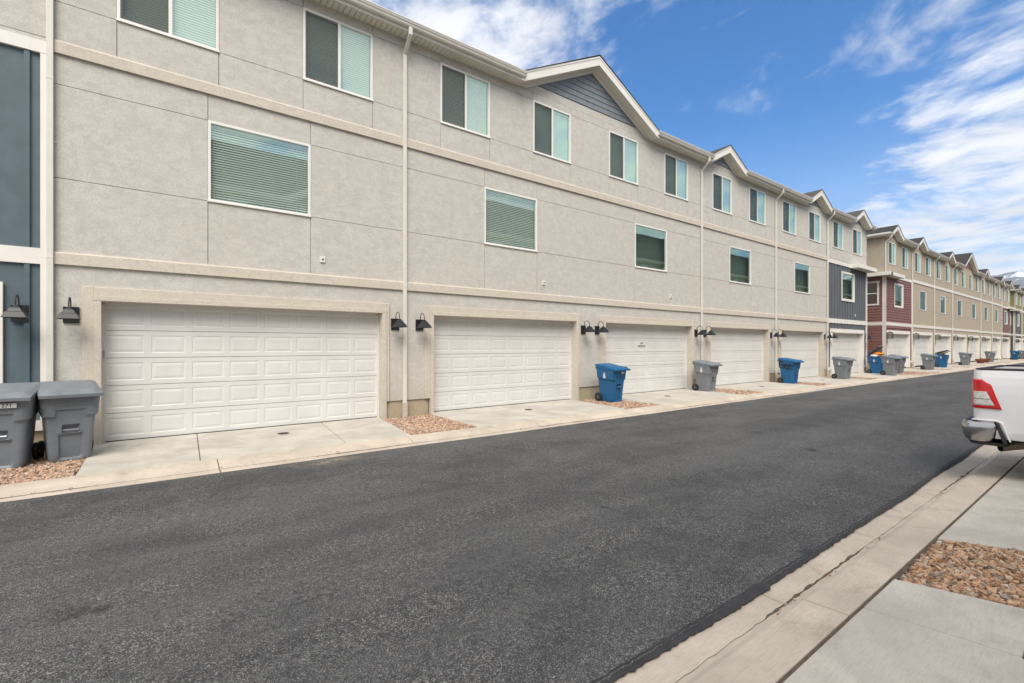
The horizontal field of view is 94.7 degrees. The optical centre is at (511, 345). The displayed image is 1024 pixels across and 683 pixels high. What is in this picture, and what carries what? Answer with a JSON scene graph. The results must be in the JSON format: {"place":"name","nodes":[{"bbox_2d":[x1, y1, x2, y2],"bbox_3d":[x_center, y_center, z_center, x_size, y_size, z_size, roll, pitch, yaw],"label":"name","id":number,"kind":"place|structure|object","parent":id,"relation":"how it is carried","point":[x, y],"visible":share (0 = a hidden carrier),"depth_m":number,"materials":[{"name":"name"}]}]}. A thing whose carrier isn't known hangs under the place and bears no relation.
{"place":"outdoors","nodes":[
{"label":"outdoors","id":0,"kind":"place"},
{"bbox_2d":[0,363,1023,682],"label":"road","id":1,"kind":"structure","parent":0,"point":[582,551],"depth_m":4.11,"materials":[{"name":"grey asphalt"}]},
{"bbox_2d":[589,444,981,682],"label":"road edge sealer","id":2,"kind":"object","parent":1,"relation":"on","point":[736,602],"visible":0.77,"depth_m":3.28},
{"bbox_2d":[76,359,1023,475],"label":"driveways","id":3,"kind":"structure","parent":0,"point":[127,454],"depth_m":9.28,"materials":[{"name":"concrete"}]},
{"bbox_2d":[692,360,722,391],"bbox_3d":[7.346,1.116,17.836,0.700,1.151,0.915,0,0,-38],"label":"wheeled cart","id":4,"kind":"object","parent":3,"relation":"on","point":[706,372],"visible":1,"depth_m":17.66,"materials":[{"name":"grey plastic"}]},
{"bbox_2d":[831,356,855,378],"bbox_3d":[17.109,1.116,24.393,0.700,1.151,0.915,0,0,-29],"label":"wheeled cart","id":5,"kind":"object","parent":3,"relation":"on","point":[842,367],"visible":1,"depth_m":24.22,"materials":[{"name":"grey plastic"}]},
{"bbox_2d":[880,355,902,374],"bbox_3d":[22.012,1.116,27.438,0.700,1.151,0.915,0,0,-31],"label":"wheeled cart","id":6,"kind":"object","parent":3,"relation":"on","point":[890,364],"visible":1,"depth_m":27.27,"materials":[{"name":"grey plastic"}]},
{"bbox_2d":[920,353,938,369],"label":"wheeled cart","id":7,"kind":"object","parent":3,"relation":"on","point":[928,361],"visible":1,"depth_m":33.56,"materials":[{"name":"grey plastic"}]},
{"bbox_2d":[934,350,948,367],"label":"wheeled cart","id":8,"kind":"object","parent":3,"relation":"on","point":[942,360],"visible":0.96,"depth_m":37.24,"materials":[{"name":"blue plastic"}]},
{"bbox_2d":[958,352,973,364],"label":"wheeled cart","id":9,"kind":"object","parent":3,"relation":"on","point":[965,358],"visible":0.99,"depth_m":41.34,"materials":[{"name":"grey plastic"}]},
{"bbox_2d":[984,351,995,361],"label":"wheeled cart","id":10,"kind":"object","parent":3,"relation":"on","point":[990,355],"visible":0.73,"depth_m":49.45,"materials":[{"name":"grey plastic"}]},
{"bbox_2d":[1009,350,1020,359],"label":"wheeled cart","id":11,"kind":"object","parent":3,"relation":"on","point":[1014,355],"visible":1,"depth_m":58.05,"materials":[{"name":"blue plastic"}]},
{"bbox_2d":[368,0,1023,275],"label":"sky","id":12,"kind":"structure","parent":0,"point":[908,114],"materials":[{"name":"blue"}]},
{"bbox_2d":[783,459,1023,682],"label":"driveways","id":13,"kind":"structure","parent":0,"point":[896,631],"depth_m":2.77,"materials":[{"name":"concrete"}]},
{"bbox_2d":[961,365,1023,451],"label":"pickup truck","id":14,"kind":"object","parent":13,"relation":"on","point":[996,419],"visible":1,"depth_m":5.94,"materials":[{"name":"white paint"}]},
{"bbox_2d":[991,271,1023,287],"bbox_3d":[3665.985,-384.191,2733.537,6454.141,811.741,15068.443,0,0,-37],"label":"mountains","id":15,"kind":"structure","parent":0,"point":[1016,277],"depth_m":4106.88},
{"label":"gravel strip base","id":16,"kind":"structure","parent":0,"visible":0},
{"bbox_2d":[0,445,93,484],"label":"gravel","id":17,"kind":"structure","parent":16,"relation":"on","point":[43,468],"depth_m":6.42,"materials":[{"name":"beige gravel"}]},
{"bbox_2d":[0,382,40,468],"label":"wheeled cart","id":18,"kind":"object","parent":17,"relation":"on","point":[19,447],"visible":0.92,"depth_m":6.54,"materials":[{"name":"grey plastic"}]},
{"bbox_2d":[37,380,103,461],"bbox_3d":[-6.739,1.116,7.172,0.915,1.151,0.700,0,0,41],"label":"wheeled cart","id":19,"kind":"object","parent":17,"relation":"on","point":[68,410],"visible":0.96,"depth_m":6.99,"materials":[{"name":"grey plastic"}]},
{"bbox_2d":[383,414,474,434],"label":"gravel","id":20,"kind":"structure","parent":16,"relation":"on","point":[418,424],"depth_m":10.23,"materials":[{"name":"beige gravel"}]},
{"bbox_2d":[0,0,876,445],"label":"townhouse row","id":21,"kind":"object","parent":16,"relation":"on","point":[230,214],"visible":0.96,"depth_m":10.71,"materials":[{"name":"grey paint"}]},
{"bbox_2d":[0,294,28,321],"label":"wall lamp","id":22,"kind":"object","parent":21,"relation":"attached to","point":[17,313],"visible":1,"depth_m":7.25,"materials":[{"name":"black metal"}]},
{"bbox_2d":[56,297,80,322],"bbox_3d":[-7.188,-0.592,7.666,0.270,0.423,0.415,0,0,-37],"label":"wall lamp","id":23,"kind":"object","parent":21,"relation":"attached to","point":[69,314],"visible":1,"depth_m":7.58,"materials":[{"name":"black metal"}]},
{"bbox_2d":[116,0,219,52],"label":"window","id":24,"kind":"structure","parent":21,"relation":"in","point":[120,3],"depth_m":8.77,"materials":[{"name":"glass"}]},
{"bbox_2d":[103,304,376,440],"bbox_3d":[-5.163,0.455,9.722,4.955,2.440,0.120,0,0,-37],"label":"garage door","id":25,"kind":"structure","parent":21,"relation":"in","point":[170,370],"depth_m":9.40,"materials":[{"name":"white metal"}]},
{"bbox_2d":[207,120,310,216],"bbox_3d":[-5.068,-3.521,9.561,1.865,1.547,0.149,0,0,-37],"label":"window","id":26,"kind":"structure","parent":21,"relation":"in","point":[210,123],"depth_m":9.55,"materials":[{"name":"white plastic"}]},
{"bbox_2d":[303,7,372,100],"bbox_3d":[-3.845,-6.404,10.473,1.524,1.532,0.149,0,0,-37],"label":"window","id":27,"kind":"structure","parent":21,"relation":"in","point":[321,19],"depth_m":10.45,"materials":[{"name":"clear glass"}]},
{"bbox_2d":[391,312,406,329],"bbox_3d":[-2.659,-0.592,11.043,0.270,0.423,0.415,0,0,-37],"label":"wall lamp","id":28,"kind":"object","parent":21,"relation":"attached to","point":[396,324],"visible":1,"depth_m":10.98,"materials":[{"name":"black metal"}]},
{"bbox_2d":[416,313,431,330],"bbox_3d":[-2.154,-0.592,11.420,0.270,0.423,0.415,0,0,-37],"label":"wall lamp","id":29,"kind":"object","parent":21,"relation":"attached to","point":[421,324],"visible":1,"depth_m":11.34,"materials":[{"name":"black metal"}]},
{"bbox_2d":[440,62,490,137],"bbox_3d":[-1.236,-6.404,12.419,1.525,1.532,0.149,0,0,-37],"label":"window","id":30,"kind":"structure","parent":21,"relation":"in","point":[444,68],"depth_m":12.39,"materials":[{"name":"white plastic"}]},
{"bbox_2d":[434,317,569,410],"bbox_3d":[-0.141,0.455,13.497,4.950,2.440,0.070,0,0,-37],"label":"garage door","id":31,"kind":"structure","parent":21,"relation":"in","point":[478,362],"depth_m":13.28,"materials":[{"name":"white metal"}]},
{"bbox_2d":[484,187,537,251],"bbox_3d":[-0.034,-3.521,13.315,1.865,1.547,0.149,0,0,-37],"label":"window","id":32,"kind":"structure","parent":21,"relation":"in","point":[533,201],"depth_m":13.35,"materials":[{"name":"glass"}]},
{"bbox_2d":[533,100,571,163],"bbox_3d":[1.189,-6.404,14.227,1.524,1.532,0.149,0,0,-37],"label":"window","id":33,"kind":"structure","parent":21,"relation":"in","point":[554,124],"depth_m":14.20,"materials":[{"name":"clear glass"}]},
{"bbox_2d":[581,321,594,333],"bbox_3d":[2.376,-0.592,14.797,0.270,0.423,0.415,0,0,-37],"label":"wall lamp","id":34,"kind":"object","parent":21,"relation":"attached to","point":[584,329],"visible":1,"depth_m":14.73,"materials":[{"name":"black metal"}]},
{"bbox_2d":[595,321,608,333],"bbox_3d":[2.881,-0.592,15.174,0.270,0.423,0.415,0,0,-37],"label":"wall lamp","id":35,"kind":"object","parent":21,"relation":"attached to","point":[599,330],"visible":1,"depth_m":15.17,"materials":[{"name":"black metal"}]},
{"bbox_2d":[609,130,638,185],"bbox_3d":[3.813,-6.404,16.153,1.525,1.532,0.100,0,0,-37],"label":"window","id":36,"kind":"structure","parent":21,"relation":"in","point":[623,151],"depth_m":16.15,"materials":[{"name":"clear glass"}]},
{"bbox_2d":[606,324,685,393],"bbox_3d":[4.895,0.455,17.249,4.950,2.440,0.076,0,0,-37],"label":"garage door","id":37,"kind":"structure","parent":21,"relation":"in","point":[655,356],"depth_m":17.29,"materials":[{"name":"white metal"}]},
{"bbox_2d":[635,223,667,271],"bbox_3d":[5.016,-3.521,17.050,1.865,1.547,0.100,0,0,-37],"label":"window","id":38,"kind":"structure","parent":21,"relation":"in","point":[650,242],"depth_m":17.05,"materials":[{"name":"green glass"}]},
{"bbox_2d":[664,153,688,200],"bbox_3d":[6.239,-6.404,17.961,1.524,1.532,0.100,0,0,-37],"label":"window","id":39,"kind":"structure","parent":21,"relation":"in","point":[675,169],"depth_m":17.94,"materials":[{"name":"clear glass"}]},
{"bbox_2d":[694,326,706,335],"bbox_3d":[7.410,-0.592,18.551,0.270,0.423,0.415,0,0,-37],"label":"wall lamp","id":40,"kind":"object","parent":21,"relation":"attached to","point":[701,332],"visible":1,"depth_m":18.49,"materials":[{"name":"black metal"}]},
{"bbox_2d":[703,326,715,336],"bbox_3d":[7.915,-0.592,18.928,0.270,0.423,0.415,0,0,-37],"label":"wall lamp","id":41,"kind":"object","parent":21,"relation":"attached to","point":[710,332],"visible":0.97,"depth_m":18.86,"materials":[{"name":"black metal"}]},
{"bbox_2d":[712,172,731,214],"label":"window","id":42,"kind":"structure","parent":21,"relation":"in","point":[721,185],"depth_m":19.89,"materials":[{"name":"clear glass"}]},
{"bbox_2d":[711,328,761,384],"bbox_3d":[9.928,0.455,21.005,4.950,2.440,0.070,0,0,-37],"label":"garage door","id":43,"kind":"structure","parent":21,"relation":"in","point":[739,352],"depth_m":21.06,"materials":[{"name":"white metal"}]},
{"bbox_2d":[729,246,751,284],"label":"window","id":44,"kind":"structure","parent":21,"relation":"in","point":[739,259],"depth_m":20.79,"materials":[{"name":"green glass"}]},
{"bbox_2d":[749,187,765,225],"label":"window","id":45,"kind":"structure","parent":21,"relation":"in","point":[757,199],"depth_m":21.71,"materials":[{"name":"glass"}]},
{"bbox_2d":[770,329,780,337],"bbox_3d":[12.445,-0.592,22.305,0.270,0.423,0.415,0,0,-37],"label":"wall lamp","id":46,"kind":"object","parent":21,"relation":"attached to","point":[776,335],"visible":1,"depth_m":22.23,"materials":[{"name":"black metal"}]},
{"bbox_2d":[782,200,796,235],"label":"window","id":47,"kind":"structure","parent":21,"relation":"in","point":[788,209],"depth_m":23.64,"materials":[{"name":"clear glass"}]},
{"bbox_2d":[782,331,816,377],"bbox_3d":[14.962,0.455,24.759,4.950,2.440,0.070,0,0,-37],"label":"garage door","id":48,"kind":"structure","parent":21,"relation":"in","point":[802,346],"depth_m":25.13,"materials":[{"name":"white metal"}]},
{"bbox_2d":[794,261,809,293],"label":"window","id":49,"kind":"structure","parent":21,"relation":"in","point":[801,271],"depth_m":24.54,"materials":[{"name":"glass"}]},
{"bbox_2d":[809,211,820,242],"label":"window","id":50,"kind":"structure","parent":21,"relation":"in","point":[814,219],"depth_m":25.46,"materials":[{"name":"blue glass"}]},
{"bbox_2d":[833,220,842,249],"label":"window","id":51,"kind":"structure","parent":21,"relation":"in","point":[837,227],"depth_m":27.40,"materials":[{"name":"blue glass"}]},
{"bbox_2d":[833,333,857,373],"bbox_3d":[19.997,0.455,28.513,4.950,2.440,0.070,0,0,-37],"label":"garage door","id":52,"kind":"structure","parent":21,"relation":"in","point":[846,345],"depth_m":28.85,"materials":[{"name":"white metal"}]},
{"bbox_2d":[841,271,854,302],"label":"window","id":53,"kind":"structure","parent":21,"relation":"in","point":[847,279],"depth_m":28.34,"materials":[{"name":"white plastic"}]},
{"bbox_2d":[853,229,861,255],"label":"window","id":54,"kind":"structure","parent":21,"relation":"in","point":[857,235],"depth_m":29.32,"materials":[{"name":"blue glass"}]},
{"bbox_2d":[579,398,658,408],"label":"gravel","id":55,"kind":"structure","parent":16,"relation":"on","point":[625,404],"depth_m":13.89,"materials":[{"name":"beige gravel"}]},
{"bbox_2d":[595,363,630,401],"bbox_3d":[3.063,1.116,14.530,0.700,1.151,0.915,0,0,-40],"label":"wheeled cart","id":56,"kind":"object","parent":55,"relation":"on","point":[611,377],"visible":1,"depth_m":14.34,"materials":[{"name":"blue plastic"}]},
{"bbox_2d":[714,388,761,394],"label":"gravel","id":57,"kind":"structure","parent":16,"relation":"on","point":[738,391],"depth_m":17.56,"materials":[{"name":"beige gravel"}]},
{"bbox_2d":[772,381,827,385],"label":"gravel","id":58,"kind":"structure","parent":16,"relation":"on","point":[812,383],"depth_m":21.27,"materials":[{"name":"beige gravel"}]},
{"bbox_2d":[777,358,803,383],"bbox_3d":[12.688,1.116,21.558,0.700,1.151,0.915,0,0,-33],"label":"wheeled cart","id":59,"kind":"object","parent":58,"relation":"on","point":[789,369],"visible":1,"depth_m":21.38,"materials":[{"name":"blue plastic"}]},
{"bbox_2d":[825,376,877,378],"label":"gravel","id":60,"kind":"structure","parent":16,"relation":"on","point":[858,377],"depth_m":24.78,"materials":[{"name":"beige gravel"}]},
{"bbox_2d":[866,371,924,374],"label":"gravel","id":61,"kind":"structure","parent":16,"relation":"on","point":[908,372],"depth_m":29.94,"materials":[{"name":"beige gravel"}]},
{"bbox_2d":[867,346,882,373],"bbox_3d":[22.538,0.856,29.248,0.700,1.671,0.820,0,0,-33],"label":"wheeled cart","id":62,"kind":"object","parent":61,"relation":"on","point":[875,365],"visible":0.77,"depth_m":29.07,"materials":[{"name":"blue plastic"}]},
{"bbox_2d":[889,355,908,372],"bbox_3d":[24.064,1.116,29.454,0.700,1.151,0.915,0,0,-33],"label":"wheeled cart","id":63,"kind":"object","parent":61,"relation":"on","point":[902,362],"visible":0.45,"depth_m":29.18,"materials":[{"name":"grey plastic"}]},
{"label":"gravel bed base","id":64,"kind":"structure","parent":0,"visible":0},
{"bbox_2d":[899,539,1023,608],"bbox_3d":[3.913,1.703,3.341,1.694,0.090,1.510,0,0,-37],"label":"gravel","id":65,"kind":"structure","parent":64,"relation":"on","point":[992,586],"depth_m":3.54,"materials":[{"name":"beige gravel"}]},
{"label":"road subbase","id":66,"kind":"structure","parent":0,"visible":0},
{"bbox_2d":[0,361,1023,501],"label":"kerb","id":67,"kind":"structure","parent":66,"relation":"on","point":[54,485],"depth_m":7.83,"materials":[{"name":"concrete"}]},
{"bbox_2d":[23,381,874,495],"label":"loose pebbles","id":68,"kind":"object","parent":67,"relation":"on","point":[353,451],"visible":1,"depth_m":7.65,"materials":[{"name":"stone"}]},
{"bbox_2d":[908,371,939,375],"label":"loose pebbles","id":69,"kind":"object","parent":67,"relation":"on","point":[924,373],"visible":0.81,"depth_m":29.34,"materials":[{"name":"gravel"}]},
{"bbox_2d":[614,445,1023,682],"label":"kerb","id":70,"kind":"structure","parent":66,"relation":"on","point":[774,648],"depth_m":3.30,"materials":[{"name":"concrete"}]},
{"bbox_2d":[675,451,997,682],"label":"gutter silt","id":71,"kind":"object","parent":70,"relation":"on","point":[808,586],"visible":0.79,"depth_m":3.56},
{"bbox_2d":[777,455,995,614],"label":"loose pebbles","id":72,"kind":"object","parent":70,"relation":"on","point":[854,558],"visible":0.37,"depth_m":3.84,"materials":[{"name":"brown stone"}]},
{"bbox_2d":[778,457,1023,682],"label":"mud joint","id":73,"kind":"object","parent":70,"relation":"on","point":[848,619],"visible":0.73,"depth_m":3.35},
{"bbox_2d":[866,225,1015,370],"bbox_3d":[42.337,-4.178,51.658,51.200,12.015,11.830,0,0,-37],"label":"townhouse row","id":74,"kind":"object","parent":66,"relation":"on","point":[921,289],"visible":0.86,"depth_m":39.02,"materials":[{"name":"beige paint"}]},
{"bbox_2d":[867,281,879,305],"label":"window","id":75,"kind":"structure","parent":74,"relation":"in","point":[877,282],"depth_m":32.55,"materials":[{"name":"white paint"}]},
{"bbox_2d":[888,241,895,265],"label":"window","id":76,"kind":"structure","parent":74,"relation":"in","point":[891,246],"depth_m":33.23,"materials":[{"name":"glass"}]},
{"bbox_2d":[888,334,904,366],"bbox_3d":[27.813,0.355,34.342,4.950,2.440,0.070,0,0,-37],"label":"garage door","id":77,"kind":"structure","parent":74,"relation":"in","point":[896,345],"depth_m":34.55,"materials":[{"name":"white metal"}]},
{"bbox_2d":[894,283,903,307],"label":"window","id":78,"kind":"structure","parent":74,"relation":"in","point":[898,288],"depth_m":34.21,"materials":[{"name":"glass"}]},
{"bbox_2d":[902,247,908,269],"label":"window","id":79,"kind":"structure","parent":74,"relation":"in","point":[904,251],"depth_m":35.04,"materials":[{"name":"glass"}]},
{"bbox_2d":[915,252,920,273],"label":"window","id":80,"kind":"structure","parent":74,"relation":"in","point":[917,256],"depth_m":37.00,"materials":[{"name":"glass"}]},
{"bbox_2d":[915,335,927,365],"bbox_3d":[32.847,0.355,38.095,4.950,2.440,0.070,0,0,-37],"label":"garage door","id":81,"kind":"structure","parent":74,"relation":"in","point":[921,344],"depth_m":38.24,"materials":[{"name":"white metal"}]},
{"bbox_2d":[920,291,925,310],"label":"window","id":82,"kind":"structure","parent":74,"relation":"in","point":[922,294],"depth_m":37.89,"materials":[{"name":"glass"}]},
{"bbox_2d":[926,257,930,276],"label":"window","id":83,"kind":"structure","parent":74,"relation":"in","point":[928,260],"depth_m":38.93,"materials":[{"name":"blue glass"}]},
{"bbox_2d":[936,261,940,279],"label":"window","id":84,"kind":"structure","parent":74,"relation":"in","point":[938,264],"depth_m":40.72,"materials":[{"name":"glass"}]},
{"bbox_2d":[936,336,946,354],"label":"garage door","id":85,"kind":"structure","parent":74,"relation":"in","point":[941,345],"depth_m":42.18,"materials":[{"name":"white metal"}]},
{"bbox_2d":[940,295,945,313],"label":"window","id":86,"kind":"structure","parent":74,"relation":"in","point":[942,298],"depth_m":41.64,"materials":[{"name":"glass"}]},
{"bbox_2d":[945,265,949,282],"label":"window","id":87,"kind":"structure","parent":74,"relation":"in","point":[947,268],"depth_m":42.55,"materials":[{"name":"glass"}]},
{"bbox_2d":[954,268,957,285],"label":"window","id":88,"kind":"structure","parent":74,"relation":"in","point":[955,270],"depth_m":44.54,"materials":[{"name":"glass"}]},
{"bbox_2d":[954,337,962,361],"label":"garage door","id":89,"kind":"structure","parent":74,"relation":"in","point":[958,345],"depth_m":45.78,"materials":[{"name":"white metal"}]},
{"bbox_2d":[957,300,961,316],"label":"window","id":90,"kind":"structure","parent":74,"relation":"in","point":[959,303],"depth_m":45.45,"materials":[{"name":"glass"}]},
{"bbox_2d":[962,271,964,287],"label":"window","id":91,"kind":"structure","parent":74,"relation":"in","point":[963,273],"depth_m":46.30,"materials":[{"name":"white glass"}]},
{"bbox_2d":[969,274,971,289],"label":"window","id":92,"kind":"structure","parent":74,"relation":"in","point":[970,276],"depth_m":48.24,"materials":[{"name":"grey glass"}]},
{"bbox_2d":[969,338,975,360],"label":"garage door","id":93,"kind":"structure","parent":74,"relation":"in","point":[972,345],"depth_m":50.05,"materials":[{"name":"white metal"}]},
{"bbox_2d":[972,303,975,318],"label":"window","id":94,"kind":"structure","parent":74,"relation":"in","point":[973,305],"depth_m":49.17,"materials":[{"name":"glass"}]},
{"bbox_2d":[975,277,978,291],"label":"window","id":95,"kind":"structure","parent":74,"relation":"in","point":[976,279],"depth_m":50.06,"materials":[{"name":"glass"}]},
{"bbox_2d":[982,280,984,293],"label":"window","id":96,"kind":"structure","parent":74,"relation":"in","point":[983,281],"depth_m":52.18,"materials":[{"name":"grey glass"}]},
{"bbox_2d":[982,339,987,357],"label":"garage door","id":97,"kind":"structure","parent":74,"relation":"in","point":[984,342],"depth_m":53.47,"materials":[{"name":"white metal"}]},
{"bbox_2d":[984,306,987,320],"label":"window","id":98,"kind":"structure","parent":74,"relation":"in","point":[985,308],"depth_m":52.90,"materials":[{"name":"glass"}]},
{"bbox_2d":[987,282,989,295],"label":"window","id":99,"kind":"structure","parent":74,"relation":"in","point":[988,283],"depth_m":53.80,"materials":[{"name":"white glass"}]},
{"bbox_2d":[993,284,995,297],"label":"window","id":100,"kind":"structure","parent":74,"relation":"in","point":[994,286],"depth_m":56.00,"materials":[{"name":"grey glass"}]},
{"bbox_2d":[993,339,997,358],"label":"garage door","id":101,"kind":"structure","parent":74,"relation":"in","point":[995,344],"depth_m":57.41,"materials":[{"name":"white metal"}]},
{"bbox_2d":[995,309,997,321],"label":"window","id":102,"kind":"structure","parent":74,"relation":"in","point":[996,311],"depth_m":56.77,"materials":[{"name":"glass"}]},
{"bbox_2d":[1003,340,1006,357],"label":"garage door","id":103,"kind":"structure","parent":74,"relation":"in","point":[1004,342],"depth_m":61.52,"materials":[{"name":"white metal"}]},
{"bbox_2d":[1004,311,1007,324],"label":"window","id":104,"kind":"structure","parent":74,"relation":"in","point":[1006,312],"depth_m":60.88,"materials":[{"name":"white plastic"}]},
{"bbox_2d":[1003,285,1023,358],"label":"townhouse row","id":105,"kind":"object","parent":66,"relation":"on","point":[1017,314],"visible":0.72,"depth_m":65.39,"materials":[{"name":"green paint"}]},
{"bbox_2d":[1017,314,1019,325],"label":"window","id":106,"kind":"structure","parent":105,"relation":"in","point":[1018,315],"depth_m":66.65,"materials":[{"name":"glass"}]},
{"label":"gravel","id":107,"kind":"object","parent":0,"visible":0},
{"bbox_2d":[975,359,985,362],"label":"flower pot","id":108,"kind":"object","parent":107,"relation":"on","point":[980,360],"visible":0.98,"depth_m":45.84,"materials":[{"name":"ceramic"}]},
{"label":"gravel","id":109,"kind":"object","parent":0,"visible":0},
{"bbox_2d":[1018,350,1023,358],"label":"wheeled cart","id":110,"kind":"object","parent":109,"relation":"on","point":[1021,354],"visible":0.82,"depth_m":61.68,"materials":[{"name":"grey plastic"}]}
]}

